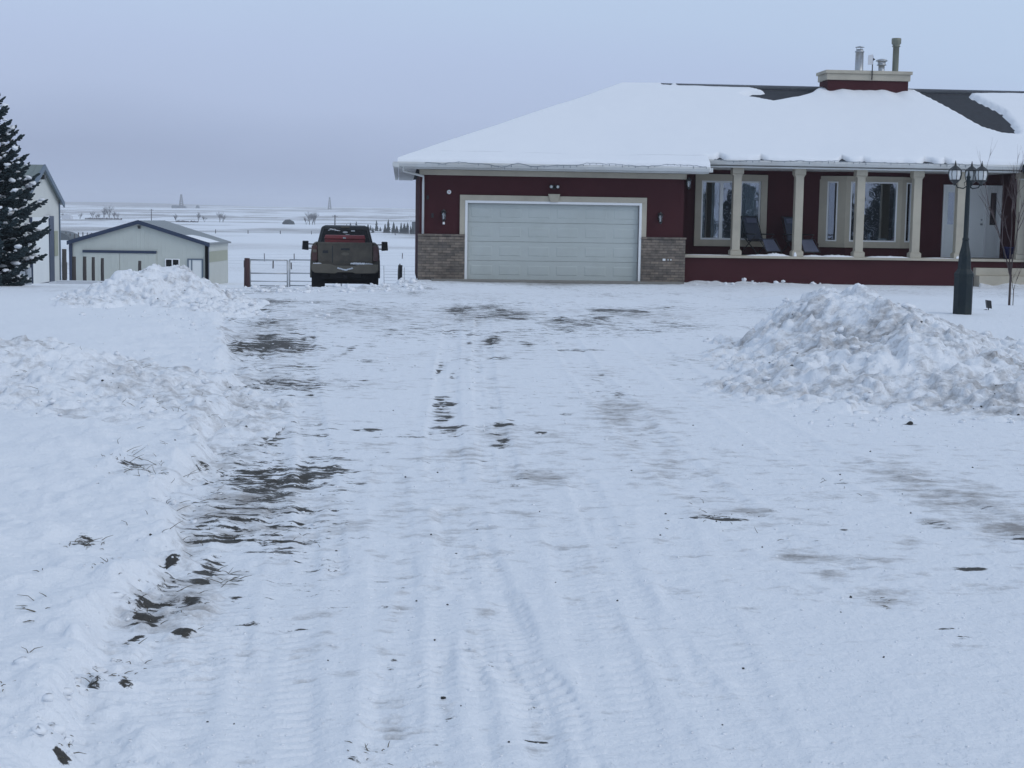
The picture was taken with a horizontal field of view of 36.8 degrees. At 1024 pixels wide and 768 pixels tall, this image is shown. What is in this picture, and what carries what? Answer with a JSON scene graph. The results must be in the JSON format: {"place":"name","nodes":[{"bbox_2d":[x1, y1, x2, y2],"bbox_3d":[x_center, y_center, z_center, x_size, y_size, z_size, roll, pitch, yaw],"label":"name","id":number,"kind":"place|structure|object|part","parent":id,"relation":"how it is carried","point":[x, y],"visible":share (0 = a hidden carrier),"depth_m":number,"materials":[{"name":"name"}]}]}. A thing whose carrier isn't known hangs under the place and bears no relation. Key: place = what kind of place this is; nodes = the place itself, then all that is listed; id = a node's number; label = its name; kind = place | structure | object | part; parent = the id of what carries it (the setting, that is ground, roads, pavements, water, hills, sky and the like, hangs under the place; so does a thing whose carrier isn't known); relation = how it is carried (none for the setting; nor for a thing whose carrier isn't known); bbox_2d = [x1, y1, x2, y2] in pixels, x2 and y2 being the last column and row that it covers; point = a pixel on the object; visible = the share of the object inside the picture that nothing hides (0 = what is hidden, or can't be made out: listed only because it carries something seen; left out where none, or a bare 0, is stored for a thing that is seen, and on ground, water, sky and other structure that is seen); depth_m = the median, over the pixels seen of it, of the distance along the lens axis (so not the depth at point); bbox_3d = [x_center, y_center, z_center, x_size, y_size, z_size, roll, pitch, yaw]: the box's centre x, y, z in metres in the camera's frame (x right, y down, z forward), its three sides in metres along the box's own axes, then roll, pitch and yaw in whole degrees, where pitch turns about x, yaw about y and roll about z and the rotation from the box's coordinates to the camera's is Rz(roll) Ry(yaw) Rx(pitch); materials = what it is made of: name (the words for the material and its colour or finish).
{"place":"outdoors","nodes":[
{"label":"outdoors","id":0,"kind":"place"},
{"bbox_2d":[62,214,72,218],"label":"house","id":1,"kind":"structure","parent":0,"point":[66,216],"depth_m":915.10,"materials":[{"name":"grey plastic"}]},
{"bbox_2d":[0,202,1023,767],"bbox_3d":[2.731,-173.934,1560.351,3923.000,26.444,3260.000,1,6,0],"label":"snowy ground","id":2,"kind":"structure","parent":0,"point":[606,476],"depth_m":7.95,"materials":[{"name":"white snow"}]},
{"bbox_2d":[18,268,31,284],"bbox_3d":[-19.066,-4.109,60.010,0.612,0.870,0.150,1,6,0],"label":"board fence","id":3,"kind":"object","parent":2,"relation":"on","point":[27,272],"visible":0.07,"depth_m":59.92,"materials":[{"name":"wood"}]},
{"bbox_2d":[0,93,51,285],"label":"spruce tree","id":4,"kind":"object","parent":2,"relation":"on","point":[18,248],"visible":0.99,"depth_m":36.61,"materials":[{"name":"green plant"}]},
{"bbox_2d":[17,164,64,283],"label":"barn","id":5,"kind":"structure","parent":2,"relation":"on","point":[47,269],"depth_m":69.66,"materials":[{"name":"metal"}]},
{"bbox_2d":[32,217,49,283],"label":"door","id":6,"kind":"structure","parent":5,"relation":"in","point":[41,268],"depth_m":68.61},
{"bbox_2d":[54,231,57,255],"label":"window","id":7,"kind":"structure","parent":5,"relation":"in","point":[55,232],"depth_m":71.80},
{"bbox_2d":[62,249,66,279],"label":"fence post","id":8,"kind":"object","parent":2,"relation":"on","point":[64,264],"visible":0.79,"depth_m":67.79,"materials":[{"name":"brown wood"}]},
{"bbox_2d":[61,231,79,239],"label":"quonset hut","id":9,"kind":"object","parent":2,"relation":"on","point":[65,235],"visible":0.29,"depth_m":330.16,"materials":[{"name":"metal"}]},
{"bbox_2d":[72,256,75,279],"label":"fence post","id":10,"kind":"object","parent":2,"relation":"on","point":[73,267],"visible":0.79,"depth_m":71.80,"materials":[{"name":"brown wood"}]},
{"bbox_2d":[49,280,103,283],"bbox_3d":[-16.896,-3.970,60.021,2.100,0.100,0.850,1,6,0],"label":"board stack","id":11,"kind":"object","parent":2,"relation":"on","point":[71,282],"visible":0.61,"depth_m":59.69,"materials":[{"name":"grey"}]},
{"bbox_2d":[83,256,86,280],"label":"fence post","id":12,"kind":"object","parent":2,"relation":"on","point":[84,270],"visible":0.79,"depth_m":71.81,"materials":[{"name":"brown wood"}]},
{"bbox_2d":[92,257,94,280],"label":"fence post","id":13,"kind":"object","parent":2,"relation":"on","point":[93,268],"visible":0.79,"depth_m":71.81,"materials":[{"name":"brown wood"}]},
{"bbox_2d":[101,258,103,282],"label":"fence post","id":14,"kind":"object","parent":2,"relation":"on","point":[102,269],"visible":0.79,"depth_m":71.82,"materials":[{"name":"brown wood"}]},
{"bbox_2d":[85,218,121,219],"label":"hedge","id":15,"kind":"object","parent":2,"relation":"on","point":[105,218],"visible":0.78,"depth_m":919.63,"materials":[{"name":"grey plant"}]},
{"bbox_2d":[104,206,114,217],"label":"bare tree","id":16,"kind":"object","parent":2,"relation":"on","point":[108,207],"visible":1,"depth_m":934.65,"materials":[{"name":"grey plant"}]},
{"bbox_2d":[67,220,230,283],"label":"shed","id":17,"kind":"structure","parent":2,"relation":"on","point":[146,243],"depth_m":84.72,"materials":[{"name":"beige metal"}]},
{"bbox_2d":[84,253,155,282],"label":"sliding door","id":18,"kind":"structure","parent":17,"relation":"in","point":[113,262],"depth_m":84.73,"materials":[{"name":"beige metal"}]},
{"bbox_2d":[165,259,179,266],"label":"window","id":19,"kind":"structure","parent":17,"relation":"in","point":[168,262],"depth_m":84.75,"materials":[{"name":"white glass"}]},
{"bbox_2d":[187,259,202,277],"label":"door","id":20,"kind":"structure","parent":17,"relation":"in","point":[196,265],"depth_m":84.77,"materials":[{"name":"white metal"}]},
{"bbox_2d":[0,335,308,450],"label":"snow pile","id":21,"kind":"object","parent":2,"relation":"on","point":[105,402],"visible":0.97,"depth_m":13.23,"materials":[{"name":"white snow"}]},
{"bbox_2d":[49,264,269,317],"bbox_3d":[-6.447,-1.855,29.103,4.500,0.830,8.050,1,6,0],"label":"snow pile","id":22,"kind":"object","parent":2,"relation":"on","point":[119,288],"visible":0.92,"depth_m":27.62,"materials":[{"name":"white snow"}]},
{"bbox_2d":[179,194,183,207],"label":"lattice tower","id":23,"kind":"structure","parent":2,"relation":"on","point":[180,201],"depth_m":1885.98,"materials":[{"name":"grey metal"}]},
{"bbox_2d":[244,258,249,286],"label":"fence post","id":24,"kind":"object","parent":2,"relation":"on","point":[247,272],"visible":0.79,"depth_m":65.79,"materials":[{"name":"brown wood"}]},
{"bbox_2d":[250,259,287,286],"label":"metal gate","id":25,"kind":"structure","parent":2,"relation":"on","point":[269,273],"depth_m":66.06,"materials":[{"name":"metal"}]},
{"bbox_2d":[282,219,294,224],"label":"bush","id":26,"kind":"object","parent":2,"relation":"on","point":[288,221],"visible":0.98,"depth_m":824.55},
{"bbox_2d":[215,229,395,234],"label":"wire fence","id":27,"kind":"object","parent":2,"relation":"on","point":[254,231],"visible":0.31,"depth_m":482.23,"materials":[{"name":"grey metal"}]},
{"bbox_2d":[305,211,314,224],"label":"bare tree","id":28,"kind":"object","parent":2,"relation":"on","point":[309,217],"visible":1,"depth_m":834.71,"materials":[{"name":"grey plant"}]},
{"bbox_2d":[289,259,341,286],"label":"metal gate","id":29,"kind":"structure","parent":2,"relation":"on","point":[300,273],"depth_m":66.06,"materials":[{"name":"metal"}]},
{"bbox_2d":[233,260,412,269],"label":"wire fence","id":30,"kind":"object","parent":2,"relation":"on","point":[296,262],"visible":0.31,"depth_m":144.09,"materials":[{"name":"grey metal"}]},
{"bbox_2d":[264,253,409,258],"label":"wire fence","id":31,"kind":"object","parent":2,"relation":"on","point":[294,255],"visible":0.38,"depth_m":188.00,"materials":[{"name":"grey metal"}]},
{"bbox_2d":[302,225,387,286],"bbox_3d":[-5.253,-3.995,48.415,2.758,1.985,6.351,0,6,-6],"label":"pickup truck","id":32,"kind":"object","parent":2,"relation":"on","point":[344,263],"visible":0.98,"depth_m":45.55,"materials":[{"name":"paint"}]},
{"bbox_2d":[324,235,364,242],"bbox_3d":[-5.078,-4.031,46.731,1.230,0.980,0.540,0,6,-6],"label":"toolbox","id":33,"kind":"object","parent":32,"relation":"on","point":[347,238],"visible":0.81,"depth_m":46.45,"materials":[{"name":"red paint"}]},
{"bbox_3d":[-5.198,-4.548,47.941,1.600,0.588,0.244,0,6,-6],"label":"rear window","id":34,"kind":"part","parent":32,"relation":"part of","materials":[{"name":"black glass"}]},
{"bbox_2d":[386,219,389,232],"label":"spruce tree","id":35,"kind":"object","parent":2,"relation":"on","point":[388,229],"visible":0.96,"depth_m":556.78,"materials":[{"name":"green plant"}]},
{"bbox_2d":[391,222,395,232],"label":"spruce tree","id":36,"kind":"object","parent":2,"relation":"on","point":[393,229],"visible":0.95,"depth_m":551.81,"materials":[{"name":"green plant"}]},
{"bbox_2d":[383,266,408,283],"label":"wire fence","id":37,"kind":"object","parent":2,"relation":"on","point":[404,271],"visible":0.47,"depth_m":71.34,"materials":[{"name":"metal"}]},
{"bbox_2d":[398,265,402,279],"bbox_3d":[-4.218,-3.896,57.921,0.167,1.170,0.166,3,7,22],"label":"fence post","id":38,"kind":"object","parent":2,"relation":"on","point":[399,271],"visible":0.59,"depth_m":57.82,"materials":[{"name":"black metal"}]},
{"bbox_2d":[402,223,406,233],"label":"spruce tree","id":39,"kind":"object","parent":2,"relation":"on","point":[404,229],"visible":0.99,"depth_m":546.81,"materials":[{"name":"green plant"}]},
{"bbox_2d":[408,215,414,233],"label":"barn","id":40,"kind":"structure","parent":2,"relation":"on","point":[413,224],"depth_m":545.06,"materials":[{"name":"metal"}]},
{"bbox_2d":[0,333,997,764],"bbox_3d":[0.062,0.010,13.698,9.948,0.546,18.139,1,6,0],"label":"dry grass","id":41,"kind":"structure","parent":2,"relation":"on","point":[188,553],"depth_m":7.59,"materials":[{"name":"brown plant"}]},
{"bbox_2d":[1,272,1023,767],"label":"snow clods","id":42,"kind":"object","parent":2,"relation":"on","point":[57,728],"visible":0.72,"depth_m":8.46,"materials":[{"name":"white snow"}]},
{"bbox_2d":[11,290,1019,742],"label":"pebbles","id":43,"kind":"object","parent":2,"relation":"on","point":[555,582],"visible":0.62,"depth_m":9.95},
{"bbox_2d":[392,38,1023,286],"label":"house","id":44,"kind":"structure","parent":2,"relation":"on","point":[590,221],"depth_m":44.14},
{"bbox_2d":[467,203,638,280],"bbox_3d":[1.142,-3.949,43.194,4.814,2.175,0.055,0,6,-4],"label":"garage door","id":45,"kind":"structure","parent":44,"relation":"in","point":[596,250],"depth_m":43.17,"materials":[{"name":"paint"}]},
{"bbox_2d":[425,162,706,168],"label":"string lights","id":46,"kind":"object","parent":44,"relation":"attached to","point":[560,165],"visible":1,"depth_m":42.14},
{"bbox_2d":[694,174,767,246],"bbox_3d":[6.467,-5.158,45.734,2.162,2.120,0.400,0,6,-4],"label":"window","id":47,"kind":"structure","parent":44,"relation":"in","point":[751,204],"depth_m":45.63,"materials":[{"name":"white plastic"}]},
{"bbox_2d":[741,216,781,254],"bbox_3d":[7.268,-4.318,44.829,0.720,1.142,1.288,-2,7,-28],"label":"reclining chair","id":48,"kind":"object","parent":44,"relation":"on","point":[753,230],"visible":0.94,"depth_m":45.08,"materials":[{"name":"fabric"}]},
{"bbox_2d":[780,217,820,254],"bbox_3d":[8.439,-4.308,44.908,0.720,1.142,1.288,-2,7,-22],"label":"reclining chair","id":49,"kind":"object","parent":44,"relation":"on","point":[809,245],"visible":0.62,"depth_m":44.91,"materials":[{"name":"grey fabric"}]},
{"bbox_2d":[715,159,973,166],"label":"string lights","id":50,"kind":"object","parent":44,"relation":"attached to","point":[834,161],"visible":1,"depth_m":43.31},
{"bbox_2d":[818,172,911,256],"bbox_3d":[10.607,-5.049,45.718,2.932,2.491,0.530,0,6,-4],"label":"bay window","id":51,"kind":"structure","parent":44,"relation":"in","point":[842,244],"depth_m":45.59,"materials":[{"name":"white plastic"}]},
{"bbox_2d":[868,54,874,79],"bbox_3d":[11.468,-10.131,49.207,0.265,0.809,0.165,-1,6,-15],"label":"antenna","id":52,"kind":"object","parent":44,"relation":"attached to","point":[871,59],"visible":1,"depth_m":49.11,"materials":[{"name":"white metal"}]},
{"bbox_2d":[940,185,1002,257],"bbox_3d":[13.790,-4.878,46.152,1.816,2.158,0.120,0,6,-4],"label":"entry door","id":53,"kind":"structure","parent":44,"relation":"in","point":[984,241],"depth_m":46.15,"materials":[{"name":"white wood"}]},
{"bbox_2d":[1003,247,1013,258],"bbox_3d":[14.657,-3.866,45.316,0.430,0.350,0.419,0,6,-4],"label":"plant tub","id":54,"kind":"object","parent":44,"relation":"on","point":[1007,250],"visible":0.52,"depth_m":45.17,"materials":[{"name":"blue plastic"}]},
{"bbox_2d":[686,283,1023,421],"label":"snow pile","id":55,"kind":"object","parent":2,"relation":"on","point":[832,366],"visible":0.92,"depth_m":16.14,"materials":[{"name":"white snow"}]},
{"bbox_2d":[948,160,988,314],"bbox_3d":[8.044,-2.554,27.365,0.685,2.810,0.444,-2,7,-22],"label":"lamp post","id":56,"kind":"object","parent":2,"relation":"on","point":[963,288],"visible":1,"depth_m":27.27,"materials":[{"name":"black metal"}]},
{"bbox_2d":[984,300,991,309],"bbox_3d":[8.948,-1.439,28.999,0.176,0.289,0.100,1,6,0],"label":"garden spotlight","id":57,"kind":"object","parent":2,"relation":"on","point":[988,304],"visible":0.93,"depth_m":28.95,"materials":[{"name":"black metal"}]},
{"bbox_2d":[978,148,1023,304],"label":"bare sapling","id":58,"kind":"object","parent":2,"relation":"on","point":[1009,266],"visible":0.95,"depth_m":30.78,"materials":[{"name":"brown plant"}]},
{"bbox_2d":[1008,265,1022,304],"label":"bare sapling","id":59,"kind":"object","parent":2,"relation":"on","point":[1016,280],"visible":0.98,"depth_m":30.82,"materials":[{"name":"brown plant"}]},
{"bbox_2d":[0,0,1023,208],"label":"sky","id":60,"kind":"structure","parent":0,"point":[258,103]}
]}

